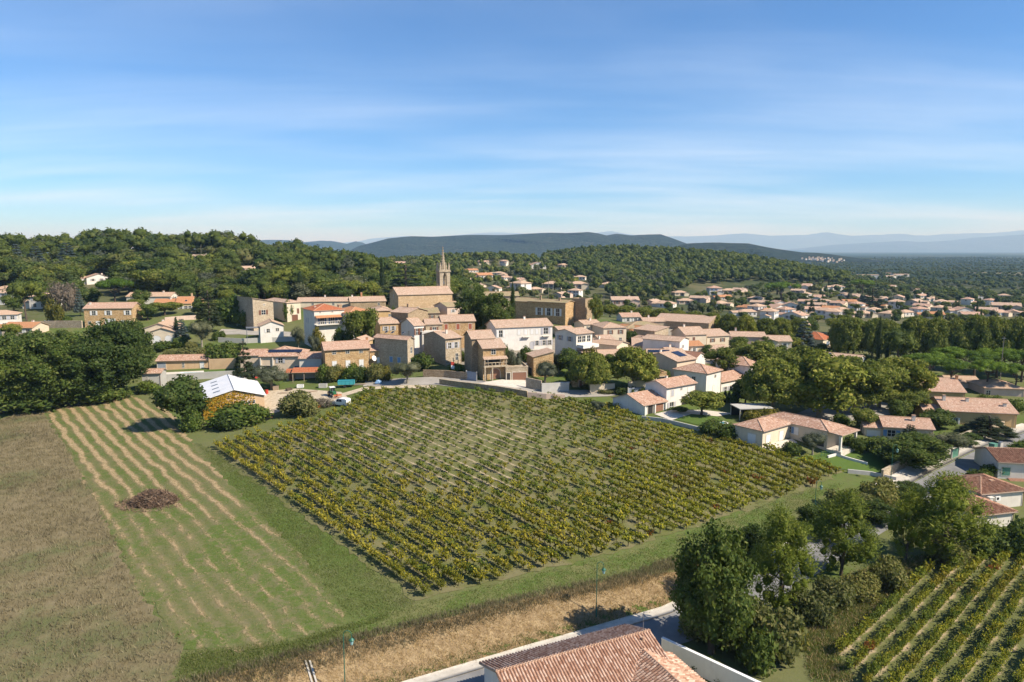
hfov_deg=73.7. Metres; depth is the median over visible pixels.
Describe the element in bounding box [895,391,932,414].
garden tree
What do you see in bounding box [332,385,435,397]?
field track
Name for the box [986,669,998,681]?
grapevine
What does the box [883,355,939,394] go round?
plane tree
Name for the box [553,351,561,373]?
olive tree
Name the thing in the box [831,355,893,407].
plane tree
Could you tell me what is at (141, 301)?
garden tree
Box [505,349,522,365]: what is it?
olive tree
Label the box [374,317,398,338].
house
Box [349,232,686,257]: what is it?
hills
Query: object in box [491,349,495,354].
window
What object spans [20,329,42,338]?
garden tree
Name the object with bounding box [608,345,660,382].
plane tree
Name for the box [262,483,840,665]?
grass verge
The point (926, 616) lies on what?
grapevine
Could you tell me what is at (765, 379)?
plane tree
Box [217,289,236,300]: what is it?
garden tree
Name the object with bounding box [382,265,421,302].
cedar tree
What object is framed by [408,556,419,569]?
grapevine
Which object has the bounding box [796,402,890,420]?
square
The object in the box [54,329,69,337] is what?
bush
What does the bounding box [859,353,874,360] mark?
garden tree
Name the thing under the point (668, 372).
bush
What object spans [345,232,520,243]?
mountains
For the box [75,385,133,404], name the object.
bush
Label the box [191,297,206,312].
garden tree
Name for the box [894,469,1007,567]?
pine tree
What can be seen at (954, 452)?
street gate
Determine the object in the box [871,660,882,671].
grapevine
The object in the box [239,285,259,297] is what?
garden tree
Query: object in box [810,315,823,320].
garden tree
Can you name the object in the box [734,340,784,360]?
plane tree
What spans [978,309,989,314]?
garden tree
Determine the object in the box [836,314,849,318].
garden tree
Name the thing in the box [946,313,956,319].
garden tree
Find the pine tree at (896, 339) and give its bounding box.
[881,327,919,356]
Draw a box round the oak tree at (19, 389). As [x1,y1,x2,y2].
[0,339,63,410]
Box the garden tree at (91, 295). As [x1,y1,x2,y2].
[79,287,102,302]
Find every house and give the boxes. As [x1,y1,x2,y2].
[82,302,142,327]
[125,290,178,303]
[142,319,181,344]
[154,293,205,308]
[155,354,209,369]
[239,346,322,372]
[246,318,284,343]
[265,297,300,321]
[296,295,348,307]
[302,303,345,346]
[320,337,380,368]
[337,304,376,337]
[348,292,386,308]
[370,306,391,316]
[373,331,414,369]
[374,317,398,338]
[390,304,428,334]
[399,317,424,354]
[419,307,439,317]
[422,314,475,351]
[422,329,462,365]
[433,301,461,314]
[463,329,507,381]
[479,611,706,681]
[484,289,519,315]
[484,316,553,350]
[525,348,554,376]
[552,325,573,333]
[555,327,598,354]
[573,318,598,330]
[592,321,627,341]
[593,334,615,339]
[593,335,629,348]
[595,349,618,359]
[611,389,667,415]
[616,310,641,321]
[619,321,661,331]
[620,323,642,331]
[631,336,642,349]
[633,324,669,334]
[640,315,667,325]
[641,334,689,350]
[643,375,697,407]
[646,349,669,353]
[654,349,697,376]
[657,313,717,328]
[659,344,685,352]
[670,324,707,344]
[672,363,722,392]
[684,350,704,363]
[689,340,703,352]
[703,328,730,346]
[703,344,726,359]
[714,356,758,373]
[721,369,743,391]
[728,328,778,346]
[733,412,859,454]
[766,335,792,348]
[808,331,829,345]
[858,414,935,439]
[915,394,1019,427]
[920,375,966,397]
[936,493,1018,526]
[937,375,978,387]
[944,473,1023,506]
[966,379,1023,396]
[972,447,1023,481]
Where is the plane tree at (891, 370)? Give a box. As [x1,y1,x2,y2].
[869,358,910,407]
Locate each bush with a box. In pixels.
[0,395,62,413]
[50,393,88,405]
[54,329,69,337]
[61,316,72,320]
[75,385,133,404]
[135,379,162,393]
[152,340,173,350]
[162,349,175,354]
[171,336,187,347]
[175,347,205,353]
[177,408,204,432]
[185,341,198,347]
[202,400,254,429]
[204,340,241,360]
[204,343,213,352]
[211,330,225,340]
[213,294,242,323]
[215,412,244,430]
[231,310,246,327]
[240,403,273,425]
[276,389,321,418]
[282,298,293,319]
[312,326,325,350]
[315,398,334,408]
[331,326,353,340]
[410,351,434,370]
[447,363,465,371]
[519,345,532,362]
[564,370,569,381]
[579,383,594,389]
[582,346,596,354]
[597,386,616,393]
[626,330,637,342]
[659,368,671,377]
[677,617,707,641]
[701,595,769,652]
[724,394,738,403]
[734,615,785,677]
[747,596,807,667]
[774,613,809,651]
[780,441,803,456]
[786,586,838,628]
[812,574,857,611]
[823,487,877,510]
[829,413,851,425]
[838,570,881,604]
[842,435,866,453]
[852,420,860,427]
[857,476,899,506]
[861,436,878,451]
[869,554,911,595]
[898,424,917,438]
[930,534,974,567]
[957,531,997,557]
[975,393,1004,398]
[981,524,1021,556]
[999,514,1023,557]
[1006,398,1023,412]
[1006,439,1023,447]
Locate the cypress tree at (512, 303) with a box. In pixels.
[509,282,515,318]
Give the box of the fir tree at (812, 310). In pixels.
[807,299,814,312]
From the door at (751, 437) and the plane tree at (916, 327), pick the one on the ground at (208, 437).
the plane tree at (916, 327)
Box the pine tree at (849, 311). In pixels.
[843,308,855,315]
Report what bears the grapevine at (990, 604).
on the sandy vineyard ground at (1011, 665)
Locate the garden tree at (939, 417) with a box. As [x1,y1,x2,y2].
[919,408,957,427]
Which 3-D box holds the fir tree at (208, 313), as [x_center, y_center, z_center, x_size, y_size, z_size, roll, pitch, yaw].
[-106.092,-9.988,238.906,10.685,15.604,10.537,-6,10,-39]
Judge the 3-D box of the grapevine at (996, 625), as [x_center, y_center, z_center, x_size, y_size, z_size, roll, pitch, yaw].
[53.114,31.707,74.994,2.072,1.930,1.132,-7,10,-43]
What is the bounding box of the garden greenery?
[509,278,1023,320]
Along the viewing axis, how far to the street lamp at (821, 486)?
101.36 m
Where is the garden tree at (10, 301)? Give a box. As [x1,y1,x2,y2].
[0,294,27,310]
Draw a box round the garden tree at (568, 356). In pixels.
[556,347,583,371]
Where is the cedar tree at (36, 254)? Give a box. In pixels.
[27,246,46,262]
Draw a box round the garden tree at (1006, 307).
[1001,305,1012,309]
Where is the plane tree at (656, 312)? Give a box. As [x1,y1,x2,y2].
[649,308,668,316]
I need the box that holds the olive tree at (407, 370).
[390,362,420,383]
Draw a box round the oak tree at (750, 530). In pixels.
[736,523,771,564]
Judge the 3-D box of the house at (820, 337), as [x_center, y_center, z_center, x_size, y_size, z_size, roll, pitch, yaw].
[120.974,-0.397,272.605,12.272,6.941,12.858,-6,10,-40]
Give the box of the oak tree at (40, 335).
[4,329,57,347]
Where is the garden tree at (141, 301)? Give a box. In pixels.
[127,298,144,303]
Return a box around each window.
[0,316,7,319]
[8,316,16,319]
[90,311,97,315]
[104,310,111,314]
[124,310,130,314]
[152,335,161,342]
[164,335,172,341]
[259,310,267,314]
[276,358,284,362]
[318,318,325,323]
[329,317,336,323]
[359,359,363,366]
[414,328,419,334]
[446,342,452,348]
[453,341,458,347]
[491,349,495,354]
[497,330,504,336]
[534,340,539,345]
[536,307,542,314]
[541,327,550,333]
[541,340,546,344]
[545,308,551,315]
[547,340,552,344]
[554,308,560,315]
[668,401,675,407]
[791,426,798,435]
[883,429,899,436]
[1001,467,1010,476]
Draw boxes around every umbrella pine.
[94,278,133,301]
[764,281,801,300]
[850,279,874,293]
[901,352,955,370]
[929,346,978,374]
[931,358,975,376]
[954,350,1001,375]
[970,359,1016,381]
[976,347,1022,377]
[999,350,1023,381]
[1003,363,1023,384]
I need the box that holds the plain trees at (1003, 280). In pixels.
[778,256,1023,300]
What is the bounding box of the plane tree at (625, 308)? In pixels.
[616,305,635,313]
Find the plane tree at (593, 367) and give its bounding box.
[567,351,611,386]
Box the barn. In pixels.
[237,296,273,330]
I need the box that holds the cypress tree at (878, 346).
[875,316,881,360]
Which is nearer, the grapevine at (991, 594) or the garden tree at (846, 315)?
the grapevine at (991, 594)
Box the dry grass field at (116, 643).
[0,412,183,681]
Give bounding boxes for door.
[157,362,165,368]
[199,361,204,367]
[291,314,297,320]
[490,368,500,379]
[506,372,510,379]
[512,371,526,379]
[529,341,533,348]
[747,432,756,443]
[766,433,770,444]
[779,429,783,440]
[866,429,880,437]
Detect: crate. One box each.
[273,385,278,389]
[318,383,327,387]
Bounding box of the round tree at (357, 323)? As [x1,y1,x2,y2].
[342,307,378,338]
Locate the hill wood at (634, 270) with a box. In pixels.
[541,243,851,297]
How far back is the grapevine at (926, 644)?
71.23 m
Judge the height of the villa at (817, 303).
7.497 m
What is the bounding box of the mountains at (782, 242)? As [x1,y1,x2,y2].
[598,230,1023,249]
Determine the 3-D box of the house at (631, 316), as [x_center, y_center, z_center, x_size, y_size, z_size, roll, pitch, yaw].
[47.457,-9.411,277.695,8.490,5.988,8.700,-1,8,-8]
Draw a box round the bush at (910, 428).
[898,424,917,438]
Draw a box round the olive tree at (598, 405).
[590,400,604,410]
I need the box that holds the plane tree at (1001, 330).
[986,314,1017,373]
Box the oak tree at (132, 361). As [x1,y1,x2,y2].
[77,318,153,388]
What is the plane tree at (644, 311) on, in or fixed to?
on the ground at (208, 437)
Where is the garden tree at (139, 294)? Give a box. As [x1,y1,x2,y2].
[130,289,151,302]
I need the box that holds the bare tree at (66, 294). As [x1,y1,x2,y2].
[44,281,82,310]
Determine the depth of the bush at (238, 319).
249.09 m
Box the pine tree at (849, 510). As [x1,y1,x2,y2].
[805,487,884,575]
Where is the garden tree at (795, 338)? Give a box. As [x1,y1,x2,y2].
[789,334,807,347]
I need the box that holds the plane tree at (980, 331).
[964,313,997,371]
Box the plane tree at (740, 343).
[730,340,752,358]
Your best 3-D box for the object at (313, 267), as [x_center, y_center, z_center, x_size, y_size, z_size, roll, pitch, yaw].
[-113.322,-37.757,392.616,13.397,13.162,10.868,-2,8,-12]
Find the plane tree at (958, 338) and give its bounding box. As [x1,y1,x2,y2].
[947,317,976,359]
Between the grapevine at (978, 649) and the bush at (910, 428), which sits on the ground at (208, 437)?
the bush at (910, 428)
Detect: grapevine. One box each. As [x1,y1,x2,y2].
[388,558,405,570]
[394,565,404,577]
[399,570,410,580]
[407,574,423,587]
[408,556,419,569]
[411,559,422,570]
[416,563,429,575]
[416,579,432,595]
[422,567,431,579]
[423,566,441,583]
[434,559,443,570]
[437,576,445,589]
[438,561,448,575]
[442,566,455,578]
[445,563,462,581]
[451,569,463,584]
[459,559,472,573]
[462,561,478,575]
[471,565,488,583]
[481,563,490,571]
[487,563,498,576]
[490,566,505,576]
[505,564,512,571]
[833,638,845,652]
[834,635,847,648]
[842,636,852,648]
[844,630,855,644]
[844,655,859,669]
[848,627,858,643]
[851,656,861,668]
[854,623,865,635]
[855,624,864,638]
[856,650,867,658]
[857,622,868,632]
[859,642,871,659]
[861,614,875,626]
[862,671,872,681]
[864,641,875,652]
[866,661,880,675]
[867,637,878,651]
[869,612,878,625]
[870,611,880,623]
[871,635,880,647]
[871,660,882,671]
[873,653,884,672]
[874,630,887,642]
[875,604,886,618]
[875,651,888,669]
[878,625,889,636]
[881,656,891,667]
[882,598,895,611]
[883,621,895,634]
[884,596,896,609]
[885,648,894,660]
[888,668,903,681]
[889,593,898,605]
[890,644,901,655]
[891,587,904,597]
[891,664,905,681]
[892,614,901,627]
[895,637,904,652]
[896,611,906,623]
[899,632,909,645]
[900,661,911,676]
[902,630,912,640]
[903,609,910,617]
[903,659,914,672]
[906,625,917,636]
[907,601,914,612]
[908,653,921,664]
[910,620,919,635]
[911,649,920,662]
[914,591,924,605]
[914,644,925,658]
[919,588,929,600]
[920,610,931,624]
[920,666,935,681]
[921,639,933,653]
[921,669,934,681]
[922,605,933,619]
[925,583,934,592]
[927,601,939,612]
[929,664,941,678]
[930,628,941,639]
[930,662,942,670]
[933,624,944,636]
[934,594,943,608]
[935,657,943,666]
[937,621,947,634]
[937,650,950,665]
[940,590,950,600]
[943,646,955,661]
[945,583,956,592]
[945,620,954,629]
[946,674,959,681]
[948,608,959,621]
[948,638,960,650]
[949,641,960,656]
[950,606,962,616]
[952,669,962,680]
[954,603,965,610]
[955,635,966,647]
[957,598,966,607]
[958,658,972,674]
[958,667,969,681]
[960,627,970,637]
[961,616,976,629]
[962,627,971,638]
[963,619,974,632]
[964,658,973,669]
[968,654,979,665]
[970,584,980,593]
[970,611,982,621]
[972,643,984,653]
[973,648,982,659]
[974,640,989,653]
[976,602,989,613]
[979,669,994,681]
[981,597,993,612]
[981,629,994,641]
[982,631,994,644]
[985,625,1000,642]
[986,620,999,633]
[986,664,1001,674]
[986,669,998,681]
[987,589,999,601]
[989,620,1001,631]
[989,624,998,639]
[991,661,1002,673]
[992,619,1006,632]
[992,655,1005,667]
[995,582,1005,593]
[997,578,1007,586]
[997,615,1007,622]
[998,653,1008,663]
[1000,644,1012,656]
[1004,603,1015,618]
[1005,635,1016,650]
[1007,633,1019,648]
[1011,591,1022,599]
[1012,625,1023,634]
[1012,673,1022,681]
[1013,669,1023,680]
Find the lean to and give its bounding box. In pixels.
[291,367,318,380]
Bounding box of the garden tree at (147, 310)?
[137,304,159,320]
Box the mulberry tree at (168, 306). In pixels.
[149,302,183,314]
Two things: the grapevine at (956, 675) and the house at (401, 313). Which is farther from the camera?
the house at (401, 313)
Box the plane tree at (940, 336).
[919,316,957,368]
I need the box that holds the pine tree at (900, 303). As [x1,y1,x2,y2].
[897,301,904,306]
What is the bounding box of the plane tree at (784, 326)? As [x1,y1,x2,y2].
[772,317,793,334]
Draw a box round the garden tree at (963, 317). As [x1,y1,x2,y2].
[956,314,972,320]
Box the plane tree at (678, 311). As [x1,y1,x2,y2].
[669,309,686,313]
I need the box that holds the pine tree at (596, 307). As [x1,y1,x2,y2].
[587,298,603,319]
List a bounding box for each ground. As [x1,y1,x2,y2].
[0,249,1023,681]
[208,388,841,599]
[459,328,730,364]
[837,555,1023,681]
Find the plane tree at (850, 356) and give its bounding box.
[835,355,865,364]
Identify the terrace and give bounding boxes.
[166,371,203,373]
[656,410,729,419]
[763,438,796,449]
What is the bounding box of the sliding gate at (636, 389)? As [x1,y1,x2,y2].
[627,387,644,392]
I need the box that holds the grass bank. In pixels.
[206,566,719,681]
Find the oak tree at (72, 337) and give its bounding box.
[56,331,87,358]
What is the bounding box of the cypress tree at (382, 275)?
[379,258,384,286]
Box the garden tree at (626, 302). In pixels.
[623,299,630,304]
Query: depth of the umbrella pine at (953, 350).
213.16 m
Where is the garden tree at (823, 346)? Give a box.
[813,343,839,352]
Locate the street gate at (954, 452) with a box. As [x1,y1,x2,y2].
[950,447,959,458]
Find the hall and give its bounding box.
[829,352,865,361]
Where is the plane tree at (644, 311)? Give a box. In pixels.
[634,306,652,316]
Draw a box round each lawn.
[43,328,102,335]
[204,368,235,371]
[676,414,722,424]
[795,450,884,471]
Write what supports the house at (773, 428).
on the ground at (208, 437)
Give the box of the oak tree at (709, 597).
[669,516,760,654]
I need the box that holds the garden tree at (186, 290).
[176,284,195,295]
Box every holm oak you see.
[149,374,212,424]
[453,285,484,329]
[476,292,514,329]
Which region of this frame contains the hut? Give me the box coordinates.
[570,378,588,386]
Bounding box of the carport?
[730,403,772,419]
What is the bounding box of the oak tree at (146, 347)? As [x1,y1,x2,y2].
[112,318,156,366]
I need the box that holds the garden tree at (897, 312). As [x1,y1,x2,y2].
[891,309,902,315]
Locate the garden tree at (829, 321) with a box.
[825,318,838,325]
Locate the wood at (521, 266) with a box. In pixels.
[376,251,595,296]
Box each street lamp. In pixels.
[343,630,353,681]
[595,562,605,616]
[815,480,822,502]
[890,444,898,478]
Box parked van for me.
[331,397,350,406]
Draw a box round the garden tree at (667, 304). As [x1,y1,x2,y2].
[664,301,672,307]
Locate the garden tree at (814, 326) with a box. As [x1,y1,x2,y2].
[804,316,820,330]
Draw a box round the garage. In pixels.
[505,361,527,379]
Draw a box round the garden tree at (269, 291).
[262,285,284,297]
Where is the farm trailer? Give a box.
[338,379,358,387]
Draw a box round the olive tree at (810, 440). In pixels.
[799,432,826,454]
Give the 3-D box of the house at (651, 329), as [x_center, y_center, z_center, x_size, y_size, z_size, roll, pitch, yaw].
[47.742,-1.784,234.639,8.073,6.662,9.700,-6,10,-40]
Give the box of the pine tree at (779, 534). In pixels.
[746,502,823,611]
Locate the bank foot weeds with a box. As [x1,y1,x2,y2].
[357,584,684,681]
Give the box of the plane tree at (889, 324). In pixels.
[874,319,905,357]
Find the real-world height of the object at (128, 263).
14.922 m
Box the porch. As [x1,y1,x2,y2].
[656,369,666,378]
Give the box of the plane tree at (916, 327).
[899,314,931,361]
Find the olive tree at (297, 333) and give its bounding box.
[290,325,304,347]
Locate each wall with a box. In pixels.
[34,321,82,327]
[165,315,195,320]
[166,371,234,380]
[209,358,235,369]
[218,336,294,342]
[423,370,466,379]
[439,379,527,396]
[526,377,541,390]
[528,392,564,399]
[541,382,568,391]
[590,383,614,392]
[628,379,654,386]
[642,416,699,430]
[661,637,759,681]
[827,453,867,464]
[847,469,895,479]
[881,459,917,477]
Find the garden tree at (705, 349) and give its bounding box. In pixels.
[701,344,715,353]
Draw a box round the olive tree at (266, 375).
[250,365,289,389]
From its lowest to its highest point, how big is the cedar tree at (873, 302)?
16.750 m
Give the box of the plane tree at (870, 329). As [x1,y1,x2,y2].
[854,317,890,357]
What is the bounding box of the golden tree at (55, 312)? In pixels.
[43,297,64,320]
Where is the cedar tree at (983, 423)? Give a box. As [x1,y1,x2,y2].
[954,415,1021,440]
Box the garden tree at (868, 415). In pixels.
[849,407,879,431]
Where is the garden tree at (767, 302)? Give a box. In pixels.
[763,301,774,304]
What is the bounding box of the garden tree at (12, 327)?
[0,323,22,335]
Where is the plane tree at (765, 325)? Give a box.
[756,317,777,334]
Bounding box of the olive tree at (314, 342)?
[307,335,319,350]
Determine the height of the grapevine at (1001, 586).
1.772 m
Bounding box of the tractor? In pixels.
[327,386,337,396]
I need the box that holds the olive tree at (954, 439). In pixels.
[923,432,974,448]
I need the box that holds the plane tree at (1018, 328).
[1003,316,1023,375]
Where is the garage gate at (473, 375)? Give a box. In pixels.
[466,370,476,380]
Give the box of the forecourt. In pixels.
[480,379,525,387]
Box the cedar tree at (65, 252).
[55,243,76,260]
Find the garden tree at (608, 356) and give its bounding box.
[604,354,614,362]
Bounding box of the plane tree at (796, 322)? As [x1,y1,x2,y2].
[790,317,811,333]
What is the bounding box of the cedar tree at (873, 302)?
[859,288,887,307]
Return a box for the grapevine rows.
[212,384,1023,590]
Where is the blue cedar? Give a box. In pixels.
[794,321,816,348]
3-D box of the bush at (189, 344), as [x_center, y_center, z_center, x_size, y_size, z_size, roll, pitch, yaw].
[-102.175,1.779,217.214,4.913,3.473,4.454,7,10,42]
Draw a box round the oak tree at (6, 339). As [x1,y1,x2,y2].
[0,331,22,349]
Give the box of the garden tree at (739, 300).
[736,297,746,303]
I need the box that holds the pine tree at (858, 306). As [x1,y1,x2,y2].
[848,303,861,310]
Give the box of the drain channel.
[305,660,316,681]
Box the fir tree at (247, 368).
[230,341,258,380]
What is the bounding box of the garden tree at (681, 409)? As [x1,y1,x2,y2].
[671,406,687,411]
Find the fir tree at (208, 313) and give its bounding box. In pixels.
[194,290,224,332]
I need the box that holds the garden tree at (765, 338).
[761,336,772,343]
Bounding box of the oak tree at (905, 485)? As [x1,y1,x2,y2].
[893,480,928,497]
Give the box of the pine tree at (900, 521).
[881,490,934,559]
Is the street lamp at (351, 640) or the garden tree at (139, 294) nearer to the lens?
the street lamp at (351, 640)
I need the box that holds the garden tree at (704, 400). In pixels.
[679,390,725,414]
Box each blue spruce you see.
[72,289,84,315]
[173,319,191,339]
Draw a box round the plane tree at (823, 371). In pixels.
[790,348,870,417]
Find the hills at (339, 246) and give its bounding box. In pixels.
[260,240,364,250]
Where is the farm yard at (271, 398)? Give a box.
[264,389,347,412]
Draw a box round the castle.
[514,295,592,325]
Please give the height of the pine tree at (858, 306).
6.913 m
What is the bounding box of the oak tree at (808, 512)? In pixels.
[794,502,842,539]
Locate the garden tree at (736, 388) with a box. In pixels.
[730,379,745,402]
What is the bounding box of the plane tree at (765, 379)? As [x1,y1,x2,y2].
[739,357,807,408]
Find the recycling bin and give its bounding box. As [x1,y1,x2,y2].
[989,442,997,446]
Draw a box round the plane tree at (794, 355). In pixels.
[770,344,815,364]
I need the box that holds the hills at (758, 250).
[673,242,894,262]
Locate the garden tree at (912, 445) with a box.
[869,431,955,468]
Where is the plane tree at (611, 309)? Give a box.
[603,304,618,316]
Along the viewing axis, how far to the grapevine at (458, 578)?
80.14 m
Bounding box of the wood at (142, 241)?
[7,227,475,290]
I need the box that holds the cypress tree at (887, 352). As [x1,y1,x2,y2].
[884,343,889,358]
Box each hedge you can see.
[314,363,329,382]
[324,364,342,382]
[331,366,345,381]
[340,362,358,381]
[351,365,366,381]
[366,363,385,381]
[376,364,392,380]
[615,386,626,394]
[697,418,737,439]
[740,407,779,420]
[964,468,995,476]
[979,463,1004,473]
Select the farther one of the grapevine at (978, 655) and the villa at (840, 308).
the villa at (840, 308)
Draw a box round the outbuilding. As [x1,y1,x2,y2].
[352,334,373,343]
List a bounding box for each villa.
[0,289,13,304]
[0,310,22,323]
[0,320,49,336]
[23,293,61,308]
[81,273,107,284]
[239,266,255,272]
[465,268,477,272]
[475,272,492,279]
[485,285,501,291]
[500,260,507,265]
[501,275,510,280]
[507,280,530,289]
[530,262,545,268]
[531,287,545,292]
[542,281,561,289]
[553,291,572,297]
[557,263,567,266]
[567,288,582,296]
[570,281,588,289]
[573,275,586,279]
[609,295,639,306]
[646,298,664,305]
[651,301,676,307]
[671,290,688,295]
[676,298,692,304]
[689,295,710,302]
[706,286,722,294]
[711,294,731,300]
[716,301,734,306]
[722,288,736,293]
[728,309,756,316]
[732,287,747,292]
[736,304,747,309]
[747,296,763,300]
[747,303,766,310]
[750,299,768,304]
[760,308,779,319]
[769,304,784,308]
[770,300,785,303]
[774,306,795,312]
[775,301,797,308]
[779,311,808,318]
[791,288,805,293]
[797,299,814,304]
[802,283,812,288]
[803,306,821,312]
[807,302,826,305]
[809,307,830,318]
[813,294,825,299]
[821,305,839,307]
[823,285,845,290]
[825,308,842,318]
[829,300,848,306]
[831,307,849,311]
[836,299,856,302]
[844,293,859,298]
[848,301,868,310]
[855,310,877,317]
[865,307,880,312]
[878,310,904,317]
[885,299,904,308]
[891,295,905,299]
[901,309,915,316]
[905,298,929,305]
[909,306,929,311]
[912,303,933,307]
[913,293,931,298]
[915,310,945,318]
[923,297,934,301]
[930,305,951,310]
[933,299,946,303]
[945,306,973,313]
[958,311,985,315]
[960,297,976,304]
[974,306,997,311]
[981,298,994,305]
[986,309,1012,316]
[990,301,1021,310]
[1006,309,1022,316]
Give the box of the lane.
[441,433,1023,681]
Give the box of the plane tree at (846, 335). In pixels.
[827,315,865,353]
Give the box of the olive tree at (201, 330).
[188,320,214,346]
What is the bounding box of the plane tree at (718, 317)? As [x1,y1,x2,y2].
[705,312,720,327]
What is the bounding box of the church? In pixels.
[389,247,452,308]
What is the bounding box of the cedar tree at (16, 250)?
[10,244,22,256]
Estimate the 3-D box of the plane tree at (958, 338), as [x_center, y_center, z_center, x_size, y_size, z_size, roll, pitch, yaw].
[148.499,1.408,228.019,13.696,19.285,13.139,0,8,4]
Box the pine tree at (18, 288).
[2,278,47,320]
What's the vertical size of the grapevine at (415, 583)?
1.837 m
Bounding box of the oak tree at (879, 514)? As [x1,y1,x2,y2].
[858,497,894,524]
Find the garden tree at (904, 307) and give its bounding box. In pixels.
[899,305,910,309]
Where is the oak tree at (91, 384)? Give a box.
[53,335,123,403]
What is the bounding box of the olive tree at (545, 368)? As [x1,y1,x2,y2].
[533,360,557,382]
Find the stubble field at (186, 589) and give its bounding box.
[45,396,346,652]
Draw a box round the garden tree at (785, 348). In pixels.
[777,345,793,352]
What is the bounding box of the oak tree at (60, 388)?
[7,337,92,408]
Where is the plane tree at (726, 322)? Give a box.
[716,313,737,332]
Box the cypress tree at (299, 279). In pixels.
[296,271,304,291]
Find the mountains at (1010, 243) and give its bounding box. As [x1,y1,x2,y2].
[785,235,1023,251]
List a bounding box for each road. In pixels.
[220,329,290,335]
[363,377,620,396]
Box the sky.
[0,0,1023,248]
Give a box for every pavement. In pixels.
[402,534,813,681]
[876,423,1023,486]
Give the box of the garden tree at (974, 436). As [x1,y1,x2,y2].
[947,432,983,445]
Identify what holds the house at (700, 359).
on the village ground at (708, 361)
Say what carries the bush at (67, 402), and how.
on the ground at (208, 437)
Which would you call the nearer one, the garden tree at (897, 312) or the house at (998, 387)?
the house at (998, 387)
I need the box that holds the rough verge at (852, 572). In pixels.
[804,554,930,681]
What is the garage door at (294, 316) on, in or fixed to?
in the house at (278, 305)
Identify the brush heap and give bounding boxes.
[113,487,189,511]
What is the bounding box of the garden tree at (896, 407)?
[885,399,912,415]
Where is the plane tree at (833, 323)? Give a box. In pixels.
[827,316,844,334]
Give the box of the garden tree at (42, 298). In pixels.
[34,293,52,304]
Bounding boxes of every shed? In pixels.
[141,368,167,385]
[200,374,265,419]
[285,369,294,380]
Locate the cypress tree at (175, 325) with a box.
[173,317,178,329]
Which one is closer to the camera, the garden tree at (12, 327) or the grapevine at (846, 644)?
the grapevine at (846, 644)
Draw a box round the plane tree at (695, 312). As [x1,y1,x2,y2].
[687,310,702,314]
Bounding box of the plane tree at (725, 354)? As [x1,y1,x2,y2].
[702,346,742,371]
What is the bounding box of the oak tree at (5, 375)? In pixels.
[0,344,21,413]
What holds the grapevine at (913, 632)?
on the sandy vineyard ground at (1011, 665)
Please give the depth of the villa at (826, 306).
464.87 m
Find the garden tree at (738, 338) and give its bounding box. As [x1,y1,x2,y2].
[729,336,748,346]
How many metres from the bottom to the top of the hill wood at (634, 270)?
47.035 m
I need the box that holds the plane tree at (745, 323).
[734,314,757,330]

